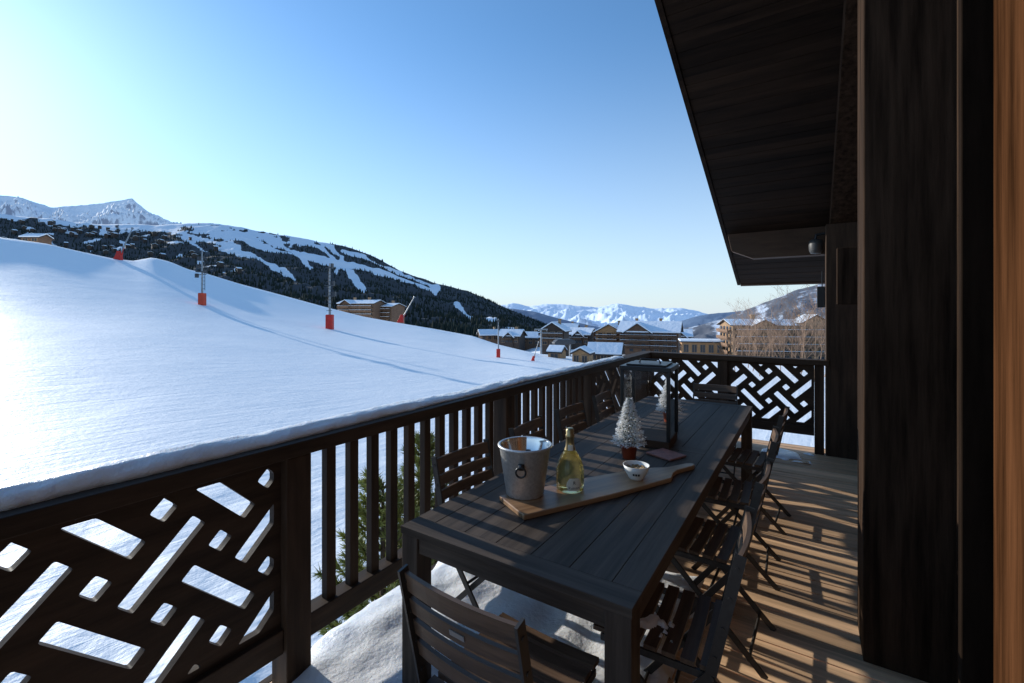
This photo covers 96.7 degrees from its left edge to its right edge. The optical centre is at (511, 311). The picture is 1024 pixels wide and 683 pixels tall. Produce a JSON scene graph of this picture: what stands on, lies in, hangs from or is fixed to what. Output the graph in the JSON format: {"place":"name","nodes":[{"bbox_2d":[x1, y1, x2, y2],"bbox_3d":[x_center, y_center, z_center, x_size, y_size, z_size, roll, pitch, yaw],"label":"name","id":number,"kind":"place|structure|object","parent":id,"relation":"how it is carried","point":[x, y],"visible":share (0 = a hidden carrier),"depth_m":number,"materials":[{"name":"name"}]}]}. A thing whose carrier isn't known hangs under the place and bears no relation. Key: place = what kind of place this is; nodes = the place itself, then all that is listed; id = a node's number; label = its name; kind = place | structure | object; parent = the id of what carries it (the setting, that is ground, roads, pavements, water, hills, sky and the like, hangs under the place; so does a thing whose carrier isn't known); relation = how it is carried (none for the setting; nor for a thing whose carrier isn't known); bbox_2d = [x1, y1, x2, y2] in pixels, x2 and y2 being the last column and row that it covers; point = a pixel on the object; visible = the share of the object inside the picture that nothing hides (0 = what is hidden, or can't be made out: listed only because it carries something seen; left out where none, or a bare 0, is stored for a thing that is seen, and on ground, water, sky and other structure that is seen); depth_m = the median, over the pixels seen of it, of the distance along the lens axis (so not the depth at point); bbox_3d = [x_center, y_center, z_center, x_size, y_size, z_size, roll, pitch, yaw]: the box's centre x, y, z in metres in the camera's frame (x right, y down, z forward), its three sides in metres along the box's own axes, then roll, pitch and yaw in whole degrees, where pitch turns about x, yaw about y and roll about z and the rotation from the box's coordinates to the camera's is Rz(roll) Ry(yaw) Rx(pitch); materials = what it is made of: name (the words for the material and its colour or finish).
{"place":"outdoors","nodes":[
{"label":"outdoors","id":0,"kind":"place"},
{"bbox_2d":[0,195,181,224],"bbox_3d":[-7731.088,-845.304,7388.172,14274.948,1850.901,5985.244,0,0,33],"label":"mountain peak","id":1,"kind":"structure","parent":0,"point":[129,211],"depth_m":5660.29,"materials":[{"name":"white snow"}]},
{"bbox_2d":[0,214,543,331],"bbox_3d":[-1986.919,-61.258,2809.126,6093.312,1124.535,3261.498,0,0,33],"label":"mountain","id":2,"kind":"structure","parent":0,"point":[249,237],"depth_m":1880.89,"materials":[{"name":"white snow"}]},
{"bbox_2d":[86,245,92,249],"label":"hillside chalet","id":3,"kind":"object","parent":2,"relation":"on","point":[90,247],"visible":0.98,"depth_m":1813.73,"materials":[{"name":"brown wood"}]},
{"bbox_2d":[110,232,117,237],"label":"hillside chalet","id":4,"kind":"object","parent":2,"relation":"on","point":[114,235],"visible":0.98,"depth_m":1981.23,"materials":[{"name":"brown wood"}]},
{"bbox_2d":[159,253,165,258],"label":"hillside chalet","id":5,"kind":"object","parent":2,"relation":"on","point":[163,255],"visible":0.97,"depth_m":1691.26,"materials":[{"name":"white"}]},
{"bbox_2d":[216,261,223,267],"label":"hillside chalet","id":6,"kind":"object","parent":2,"relation":"on","point":[219,263],"visible":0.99,"depth_m":1390.79,"materials":[{"name":"brown wood"}]},
{"bbox_2d":[235,267,241,273],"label":"hillside chalet","id":7,"kind":"object","parent":2,"relation":"on","point":[239,270],"visible":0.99,"depth_m":1282.03,"materials":[{"name":"brown wood"}]},
{"bbox_2d":[0,218,548,337],"bbox_3d":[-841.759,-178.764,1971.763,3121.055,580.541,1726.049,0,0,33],"label":"forest","id":8,"kind":"object","parent":2,"relation":"on","point":[462,328],"visible":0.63,"depth_m":1445.79,"materials":[{"name":"green plant"}]},
{"bbox_2d":[0,356,623,511],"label":"snow ridge","id":9,"kind":"structure","parent":0,"point":[17,495],"depth_m":1.65,"materials":[{"name":"white snow"}]},
{"bbox_2d":[0,0,816,313],"label":"sky","id":10,"kind":"structure","parent":0,"point":[523,152],"materials":[{"name":"blue"}]},
{"bbox_2d":[0,237,824,682],"bbox_3d":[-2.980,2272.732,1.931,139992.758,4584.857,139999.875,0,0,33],"label":"ground","id":11,"kind":"structure","parent":0,"point":[104,359],"depth_m":35.49,"materials":[{"name":"white snow"}]},
{"bbox_2d":[18,233,54,244],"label":"slope hut","id":12,"kind":"object","parent":11,"relation":"on","point":[45,238],"visible":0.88,"depth_m":148.65,"materials":[{"name":"brown wood"}]},
{"bbox_2d":[113,227,133,259],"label":"snow lance","id":13,"kind":"object","parent":11,"relation":"on","point":[118,255],"visible":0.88,"depth_m":111.08,"materials":[{"name":"metal"}]},
{"bbox_2d":[195,250,206,305],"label":"slope pylon","id":14,"kind":"object","parent":11,"relation":"on","point":[201,298],"visible":0.84,"depth_m":79.87,"materials":[{"name":"metal"}]},
{"bbox_2d":[323,263,335,329],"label":"slope pylon","id":15,"kind":"object","parent":11,"relation":"on","point":[329,320],"visible":0.85,"depth_m":84.97,"materials":[{"name":"metal"}]},
{"bbox_2d":[336,297,387,319],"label":"hotel","id":16,"kind":"structure","parent":11,"relation":"on","point":[369,308],"depth_m":228.73,"materials":[{"name":"brown wood"}]},
{"bbox_2d":[311,466,434,635],"bbox_3d":[-1.151,4.210,4.088,1.458,5.646,1.451,0,0,33],"label":"pine tree","id":17,"kind":"object","parent":11,"relation":"on","point":[362,552],"visible":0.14,"depth_m":4.01,"materials":[{"name":"green plant"}]},
{"bbox_2d":[380,301,405,323],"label":"hotel","id":18,"kind":"structure","parent":11,"relation":"on","point":[393,311],"depth_m":234.14,"materials":[{"name":"brown wood"}]},
{"bbox_2d":[397,296,414,322],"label":"snow lance","id":19,"kind":"object","parent":11,"relation":"on","point":[401,319],"visible":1,"depth_m":149.55,"materials":[{"name":"metal"}]},
{"bbox_2d":[384,429,459,564],"bbox_3d":[-0.913,4.128,4.698,0.952,5.806,0.945,0,0,33],"label":"pine tree","id":20,"kind":"object","parent":11,"relation":"on","point":[417,465],"visible":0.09,"depth_m":4.69,"materials":[{"name":"green plant"}]},
{"bbox_2d":[476,327,500,344],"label":"chalet","id":21,"kind":"object","parent":11,"relation":"on","point":[489,335],"visible":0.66,"depth_m":235.86,"materials":[{"name":"brown"}]},
{"bbox_2d":[496,319,499,357],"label":"slope pylon","id":22,"kind":"object","parent":11,"relation":"on","point":[498,350],"visible":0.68,"depth_m":70.58,"materials":[{"name":"metal"}]},
{"bbox_2d":[497,327,527,350],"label":"chalet","id":23,"kind":"object","parent":11,"relation":"on","point":[513,338],"visible":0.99,"depth_m":220.93,"materials":[{"name":"brown wood"}]},
{"bbox_2d":[525,330,539,349],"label":"chalet","id":24,"kind":"object","parent":11,"relation":"on","point":[531,339],"visible":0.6,"depth_m":230.59,"materials":[{"name":"brown"}]},
{"bbox_2d":[534,329,547,353],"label":"lift tower","id":25,"kind":"structure","parent":11,"relation":"on","point":[541,338],"depth_m":149.77,"materials":[{"name":"metal"}]},
{"bbox_2d":[538,319,571,355],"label":"chalet","id":26,"kind":"object","parent":11,"relation":"on","point":[558,329],"visible":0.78,"depth_m":176.07,"materials":[{"name":"brown wood"}]},
{"bbox_2d":[546,345,567,357],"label":"wooden hut","id":27,"kind":"object","parent":11,"relation":"on","point":[556,351],"visible":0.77,"depth_m":98.84,"materials":[{"name":"white"}]},
{"bbox_2d":[550,353,558,357],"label":"window","id":28,"kind":"structure","parent":27,"relation":"in","point":[553,355],"depth_m":98.57,"materials":[{"name":"black glass"}]},
{"bbox_2d":[552,339,574,356],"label":"lift station","id":29,"kind":"object","parent":11,"relation":"on","point":[562,341],"visible":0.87,"depth_m":138.67,"materials":[{"name":"metal"}]},
{"bbox_2d":[562,321,579,327],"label":"chalet","id":30,"kind":"object","parent":11,"relation":"on","point":[571,324],"visible":0.23,"depth_m":258.42,"materials":[{"name":"white"}]},
{"bbox_2d":[569,325,595,348],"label":"chalet","id":31,"kind":"object","parent":11,"relation":"on","point":[581,336],"visible":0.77,"depth_m":210.48,"materials":[{"name":"brown"}]},
{"bbox_2d":[570,345,594,362],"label":"wooden hut","id":32,"kind":"object","parent":11,"relation":"on","point":[583,354],"visible":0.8,"depth_m":90.66,"materials":[{"name":"brown"}]},
{"bbox_2d":[573,355,578,361],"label":"window","id":33,"kind":"structure","parent":32,"relation":"in","point":[575,357],"depth_m":90.92,"materials":[{"name":"grey glass"}]},
{"bbox_2d":[581,355,587,362],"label":"window","id":34,"kind":"structure","parent":32,"relation":"in","point":[584,358],"depth_m":90.15,"materials":[{"name":"grey glass"}]},
{"bbox_2d":[587,342,624,359],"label":"wooden hut","id":35,"kind":"object","parent":11,"relation":"on","point":[602,350],"visible":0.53,"depth_m":103.07,"materials":[{"name":"white"}]},
{"bbox_2d":[593,321,619,341],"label":"chalet","id":36,"kind":"object","parent":11,"relation":"on","point":[606,333],"visible":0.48,"depth_m":199.06,"materials":[{"name":"brown wood"}]},
{"bbox_2d":[616,318,683,354],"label":"chalet","id":37,"kind":"object","parent":11,"relation":"on","point":[636,335],"visible":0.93,"depth_m":183.09,"materials":[{"name":"brown wood"}]},
{"bbox_2d":[681,329,693,337],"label":"chalet","id":38,"kind":"object","parent":11,"relation":"on","point":[687,333],"visible":0.04,"depth_m":207.96,"materials":[{"name":"white"}]},
{"bbox_2d":[678,338,723,354],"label":"long shed","id":39,"kind":"structure","parent":11,"relation":"on","point":[698,345],"depth_m":146.22,"materials":[{"name":"white"}]},
{"bbox_2d":[683,344,688,352],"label":"window","id":40,"kind":"structure","parent":39,"relation":"in","point":[685,346],"depth_m":147.29,"materials":[{"name":"grey glass"}]},
{"bbox_2d":[692,344,696,352],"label":"window","id":41,"kind":"structure","parent":39,"relation":"in","point":[694,346],"depth_m":146.57,"materials":[{"name":"grey glass"}]},
{"bbox_2d":[700,344,705,352],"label":"window","id":42,"kind":"structure","parent":39,"relation":"in","point":[702,346],"depth_m":145.89,"materials":[{"name":"grey glass"}]},
{"bbox_2d":[708,345,713,352],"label":"window","id":43,"kind":"structure","parent":39,"relation":"in","point":[710,347],"depth_m":145.27,"materials":[{"name":"grey glass"}]},
{"bbox_2d":[717,345,722,352],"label":"window","id":44,"kind":"structure","parent":39,"relation":"in","point":[719,346],"depth_m":144.62,"materials":[{"name":"grey glass"}]},
{"bbox_2d":[713,318,738,352],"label":"bare tree","id":45,"kind":"object","parent":11,"relation":"on","point":[728,337],"visible":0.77,"depth_m":79.44,"materials":[{"name":"brown plant"}]},
{"bbox_2d":[721,314,748,370],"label":"bare tree","id":46,"kind":"object","parent":11,"relation":"on","point":[733,333],"visible":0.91,"depth_m":60.45,"materials":[{"name":"brown plant"}]},
{"bbox_2d":[728,315,756,351],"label":"bare tree","id":47,"kind":"object","parent":11,"relation":"on","point":[743,333],"visible":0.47,"depth_m":89.80,"materials":[{"name":"brown plant"}]},
{"bbox_2d":[739,317,763,367],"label":"bare tree","id":48,"kind":"object","parent":11,"relation":"on","point":[750,335],"visible":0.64,"depth_m":74.66,"materials":[{"name":"brown plant"}]},
{"bbox_2d":[727,298,776,375],"bbox_3d":[29.177,3.271,55.615,6.173,10.484,4.747,0,0,33],"label":"bare tree","id":49,"kind":"object","parent":11,"relation":"on","point":[751,329],"visible":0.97,"depth_m":55.66,"materials":[{"name":"brown plant"}]},
{"bbox_2d":[736,312,769,370],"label":"bare tree","id":50,"kind":"object","parent":11,"relation":"on","point":[754,354],"visible":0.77,"depth_m":65.72,"materials":[{"name":"brown plant"}]},
{"bbox_2d":[746,311,770,355],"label":"bare tree","id":51,"kind":"object","parent":11,"relation":"on","point":[756,334],"visible":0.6,"depth_m":81.99,"materials":[{"name":"brown plant"}]},
{"bbox_2d":[738,297,786,356],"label":"bare tree","id":52,"kind":"object","parent":11,"relation":"on","point":[758,326],"visible":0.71,"depth_m":72.32,"materials":[{"name":"brown plant"}]},
{"bbox_2d":[716,314,824,358],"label":"residence","id":53,"kind":"structure","parent":11,"relation":"on","point":[724,323],"depth_m":134.22,"materials":[{"name":"wood"}]},
{"bbox_2d":[758,295,784,356],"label":"bare tree","id":54,"kind":"object","parent":11,"relation":"on","point":[771,321],"visible":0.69,"depth_m":89.09,"materials":[{"name":"brown plant"}]},
{"bbox_2d":[751,315,795,369],"bbox_3d":[33.516,4.317,58.293,5.356,9.011,3.062,0,0,33],"label":"bare tree","id":55,"kind":"object","parent":11,"relation":"on","point":[780,344],"visible":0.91,"depth_m":57.95,"materials":[{"name":"brown plant"}]},
{"bbox_2d":[762,320,786,355],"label":"bare tree","id":56,"kind":"object","parent":11,"relation":"on","point":[773,338],"visible":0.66,"depth_m":62.20,"materials":[{"name":"brown plant"}]},
{"bbox_2d":[771,311,794,356],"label":"bare tree","id":57,"kind":"object","parent":11,"relation":"on","point":[784,332],"visible":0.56,"depth_m":77.36,"materials":[{"name":"brown plant"}]},
{"bbox_2d":[758,299,812,357],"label":"bare tree","id":58,"kind":"object","parent":11,"relation":"on","point":[788,312],"visible":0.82,"depth_m":65.76,"materials":[{"name":"brown plant"}]},
{"bbox_2d":[770,307,812,356],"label":"bare tree","id":59,"kind":"object","parent":11,"relation":"on","point":[795,330],"visible":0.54,"depth_m":84.55,"materials":[{"name":"brown plant"}]},
{"bbox_2d":[767,286,823,373],"bbox_3d":[32.733,2.386,50.275,6.996,11.881,5.380,0,0,-18],"label":"bare tree","id":60,"kind":"object","parent":11,"relation":"on","point":[803,346],"visible":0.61,"depth_m":50.03,"materials":[{"name":"brown plant"}]},
{"bbox_2d":[771,285,822,357],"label":"bare tree","id":61,"kind":"object","parent":11,"relation":"on","point":[794,314],"visible":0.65,"depth_m":74.21,"materials":[{"name":"brown plant"}]},
{"bbox_2d":[781,307,815,371],"bbox_3d":[40.413,4.042,64.723,4.632,10.732,7.748,0,0,19],"label":"bare tree","id":62,"kind":"object","parent":11,"relation":"on","point":[801,336],"visible":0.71,"depth_m":63.86,"materials":[{"name":"brown plant"}]},
{"bbox_2d":[790,292,824,358],"bbox_3d":[32.729,2.527,47.545,7.030,11.827,4.018,0,0,37],"label":"bare tree","id":63,"kind":"object","parent":11,"relation":"on","point":[815,331],"visible":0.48,"depth_m":48.12,"materials":[{"name":"brown plant"}]},
{"bbox_2d":[802,284,824,376],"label":"bare tree","id":64,"kind":"object","parent":11,"relation":"on","point":[813,316],"visible":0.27,"depth_m":54.58,"materials":[{"name":"brown plant"}]},
{"bbox_2d":[802,305,824,358],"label":"bare tree","id":65,"kind":"object","parent":11,"relation":"on","point":[819,334],"visible":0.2,"depth_m":80.09,"materials":[{"name":"brown plant"}]},
{"bbox_2d":[654,0,1023,682],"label":"chalet facade","id":66,"kind":"structure","parent":11,"relation":"on","point":[880,142],"depth_m":2.01,"materials":[{"name":"brown wood"}]},
{"bbox_2d":[259,563,436,682],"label":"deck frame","id":67,"kind":"object","parent":66,"relation":"attached to","point":[268,679],"visible":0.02,"depth_m":1.99,"materials":[{"name":"brown wood"}]},
{"bbox_2d":[270,437,927,682],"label":"deck","id":68,"kind":"structure","parent":67,"relation":"on","point":[809,609],"depth_m":2.69,"materials":[{"name":"brown wood"}]},
{"bbox_2d":[0,351,828,682],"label":"balcony railing","id":69,"kind":"object","parent":68,"relation":"on","point":[294,619],"visible":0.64,"depth_m":1.80,"materials":[{"name":"brown wood"}]},
{"bbox_2d":[431,439,493,608],"bbox_3d":[-0.098,1.175,2.369,0.508,0.868,0.426,0,0,37],"label":"folding chair","id":70,"kind":"object","parent":68,"relation":"on","point":[440,463],"visible":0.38,"depth_m":2.44,"materials":[{"name":"wood"}]},
{"bbox_2d":[397,564,598,682],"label":"folding chair","id":71,"kind":"object","parent":68,"relation":"on","point":[502,647],"visible":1,"depth_m":1.27,"materials":[{"name":"wood"}]},
{"bbox_2d":[292,561,704,682],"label":"snow patch","id":72,"kind":"object","parent":68,"relation":"on","point":[364,645],"visible":0.27,"depth_m":2.15,"materials":[{"name":"white snow"}]},
{"bbox_2d":[508,415,546,439],"bbox_3d":[0.290,1.175,2.984,0.508,0.868,0.426,0,0,30],"label":"folding chair","id":73,"kind":"object","parent":68,"relation":"on","point":[525,427],"visible":0.16,"depth_m":3.15,"materials":[{"name":"wood"}]},
{"bbox_2d":[554,401,587,441],"bbox_3d":[0.641,1.175,3.522,0.508,0.868,0.426,0,0,36],"label":"folding chair","id":74,"kind":"object","parent":68,"relation":"on","point":[566,411],"visible":0.38,"depth_m":3.65,"materials":[{"name":"wood"}]},
{"bbox_2d":[401,396,752,682],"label":"dining table","id":75,"kind":"object","parent":68,"relation":"on","point":[605,564],"visible":0.79,"depth_m":1.83,"materials":[{"name":"brown wood"}]},
{"bbox_2d":[499,463,694,519],"bbox_3d":[0.508,0.863,2.282,1.162,0.023,0.234,0,0,-28],"label":"serving board","id":76,"kind":"object","parent":75,"relation":"on","point":[552,499],"visible":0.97,"depth_m":2.16,"materials":[{"name":"brown wood"}]},
{"bbox_2d":[498,436,551,499],"bbox_3d":[0.061,0.734,2.140,0.256,0.234,0.256,0,0,33],"label":"ice bucket","id":77,"kind":"object","parent":76,"relation":"on","point":[524,459],"visible":1,"depth_m":2.06,"materials":[{"name":"metal"}]},
{"bbox_2d":[556,427,583,493],"bbox_3d":[0.279,0.704,2.187,0.133,0.294,0.133,0,0,33],"label":"champagne bottle","id":78,"kind":"object","parent":76,"relation":"on","point":[570,474],"visible":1,"depth_m":2.14,"materials":[{"name":"clear glass"}]},
{"bbox_2d":[623,460,649,480],"bbox_3d":[0.635,0.816,2.330,0.132,0.070,0.132,0,0,33],"label":"snack bowl","id":79,"kind":"object","parent":76,"relation":"on","point":[635,470],"visible":1,"depth_m":2.30,"materials":[{"name":"white ceramic"}]},
{"bbox_2d":[610,397,646,459],"bbox_3d":[0.698,0.692,2.725,0.216,0.367,0.220,0,0,33],"label":"potted tree","id":80,"kind":"object","parent":75,"relation":"on","point":[632,436],"visible":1,"depth_m":2.69,"materials":[{"name":"white plant"}]},
{"bbox_2d":[619,358,678,449],"bbox_3d":[0.932,0.595,3.080,0.326,0.561,0.326,0,0,29],"label":"lantern","id":81,"kind":"object","parent":75,"relation":"on","point":[660,439],"visible":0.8,"depth_m":3.01,"materials":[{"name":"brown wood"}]},
{"bbox_2d":[655,379,683,421],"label":"potted tree","id":82,"kind":"object","parent":75,"relation":"on","point":[661,405],"visible":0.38,"depth_m":3.61,"materials":[{"name":"white plant"}]},
{"bbox_2d":[592,389,614,422],"bbox_3d":[1.022,1.175,4.107,0.508,0.868,0.426,0,0,31],"label":"folding chair","id":83,"kind":"object","parent":68,"relation":"on","point":[598,398],"visible":0.35,"depth_m":4.21,"materials":[{"name":"wood"}]},
{"bbox_2d":[593,505,754,682],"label":"folding chair","id":84,"kind":"object","parent":68,"relation":"on","point":[717,617],"visible":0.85,"depth_m":1.59,"materials":[{"name":"wood"}]},
{"bbox_2d":[640,614,674,642],"bbox_3d":[0.523,1.124,1.637,0.130,0.019,0.115,0,0,33],"label":"snow clump","id":85,"kind":"object","parent":84,"relation":"on","point":[650,621],"visible":0.93,"depth_m":1.64,"materials":[{"name":"white snow"}]},
{"bbox_2d":[693,382,737,480],"bbox_3d":[1.994,1.175,4.531,0.426,0.868,0.508,0,0,30],"label":"folding chair","id":86,"kind":"object","parent":68,"relation":"on","point":[722,388],"visible":0.31,"depth_m":4.70,"materials":[{"name":"wood"}]},
{"bbox_2d":[665,457,776,679],"bbox_3d":[1.011,1.175,2.276,0.508,0.868,0.426,0,0,35],"label":"folding chair","id":87,"kind":"object","parent":68,"relation":"on","point":[719,561],"visible":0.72,"depth_m":2.19,"materials":[{"name":"wood"}]},
{"bbox_2d":[691,426,780,590],"bbox_3d":[1.416,1.175,2.898,0.508,0.868,0.426,0,0,31],"label":"folding chair","id":88,"kind":"object","parent":68,"relation":"on","point":[731,503],"visible":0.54,"depth_m":2.83,"materials":[{"name":"wood"}]},
{"bbox_2d":[716,406,791,534],"bbox_3d":[1.868,1.175,3.555,0.508,0.868,0.426,0,0,36],"label":"folding chair","id":89,"kind":"object","parent":68,"relation":"on","point":[754,455],"visible":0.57,"depth_m":3.48,"materials":[{"name":"wood"}]},
{"bbox_2d":[761,448,813,464],"bbox_3d":[2.754,1.589,5.277,1.257,0.029,0.450,0,0,33],"label":"snow patch","id":90,"kind":"object","parent":68,"relation":"on","point":[783,454],"visible":0.42,"depth_m":5.04,"materials":[{"name":"white snow"}]},
{"bbox_2d":[809,232,824,253],"bbox_3d":[3.566,-0.803,5.342,0.151,0.247,0.144,0,0,-7],"label":"outdoor lamp","id":91,"kind":"object","parent":66,"relation":"attached to","point":[815,245],"visible":0.98,"depth_m":5.29,"materials":[{"name":"black metal"}]},
{"bbox_2d":[817,271,824,307],"bbox_3d":[3.564,-0.260,5.257,0.077,0.420,0.100,0,0,33],"label":"wall box","id":92,"kind":"object","parent":66,"relation":"attached to","point":[820,297],"visible":1,"depth_m":5.22,"materials":[{"name":"black metal"}]},
{"bbox_2d":[501,303,705,326],"bbox_3d":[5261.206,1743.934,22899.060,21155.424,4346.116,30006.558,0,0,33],"label":"mountain range","id":93,"kind":"structure","parent":0,"point":[602,315],"depth_m":19065.05,"materials":[{"name":"white snow"}]},
{"bbox_2d":[510,309,740,337],"bbox_3d":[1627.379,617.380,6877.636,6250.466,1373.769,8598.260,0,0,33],"label":"blue hill","id":94,"kind":"structure","parent":0,"point":[686,323],"depth_m":6121.58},
{"bbox_2d":[646,448,685,460],"bbox_3d":[0.940,0.869,2.777,0.161,0.011,0.182,0,0,-35],"label":"napkin","id":95,"kind":"object","parent":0,"point":[666,454],"visible":1,"depth_m":2.76,"materials":[{"name":"fabric"}]},
{"bbox_2d":[683,284,824,338],"bbox_3d":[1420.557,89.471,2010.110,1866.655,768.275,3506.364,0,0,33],"label":"brown hill","id":96,"kind":"structure","parent":0,"point":[706,331],"depth_m":1933.55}
]}

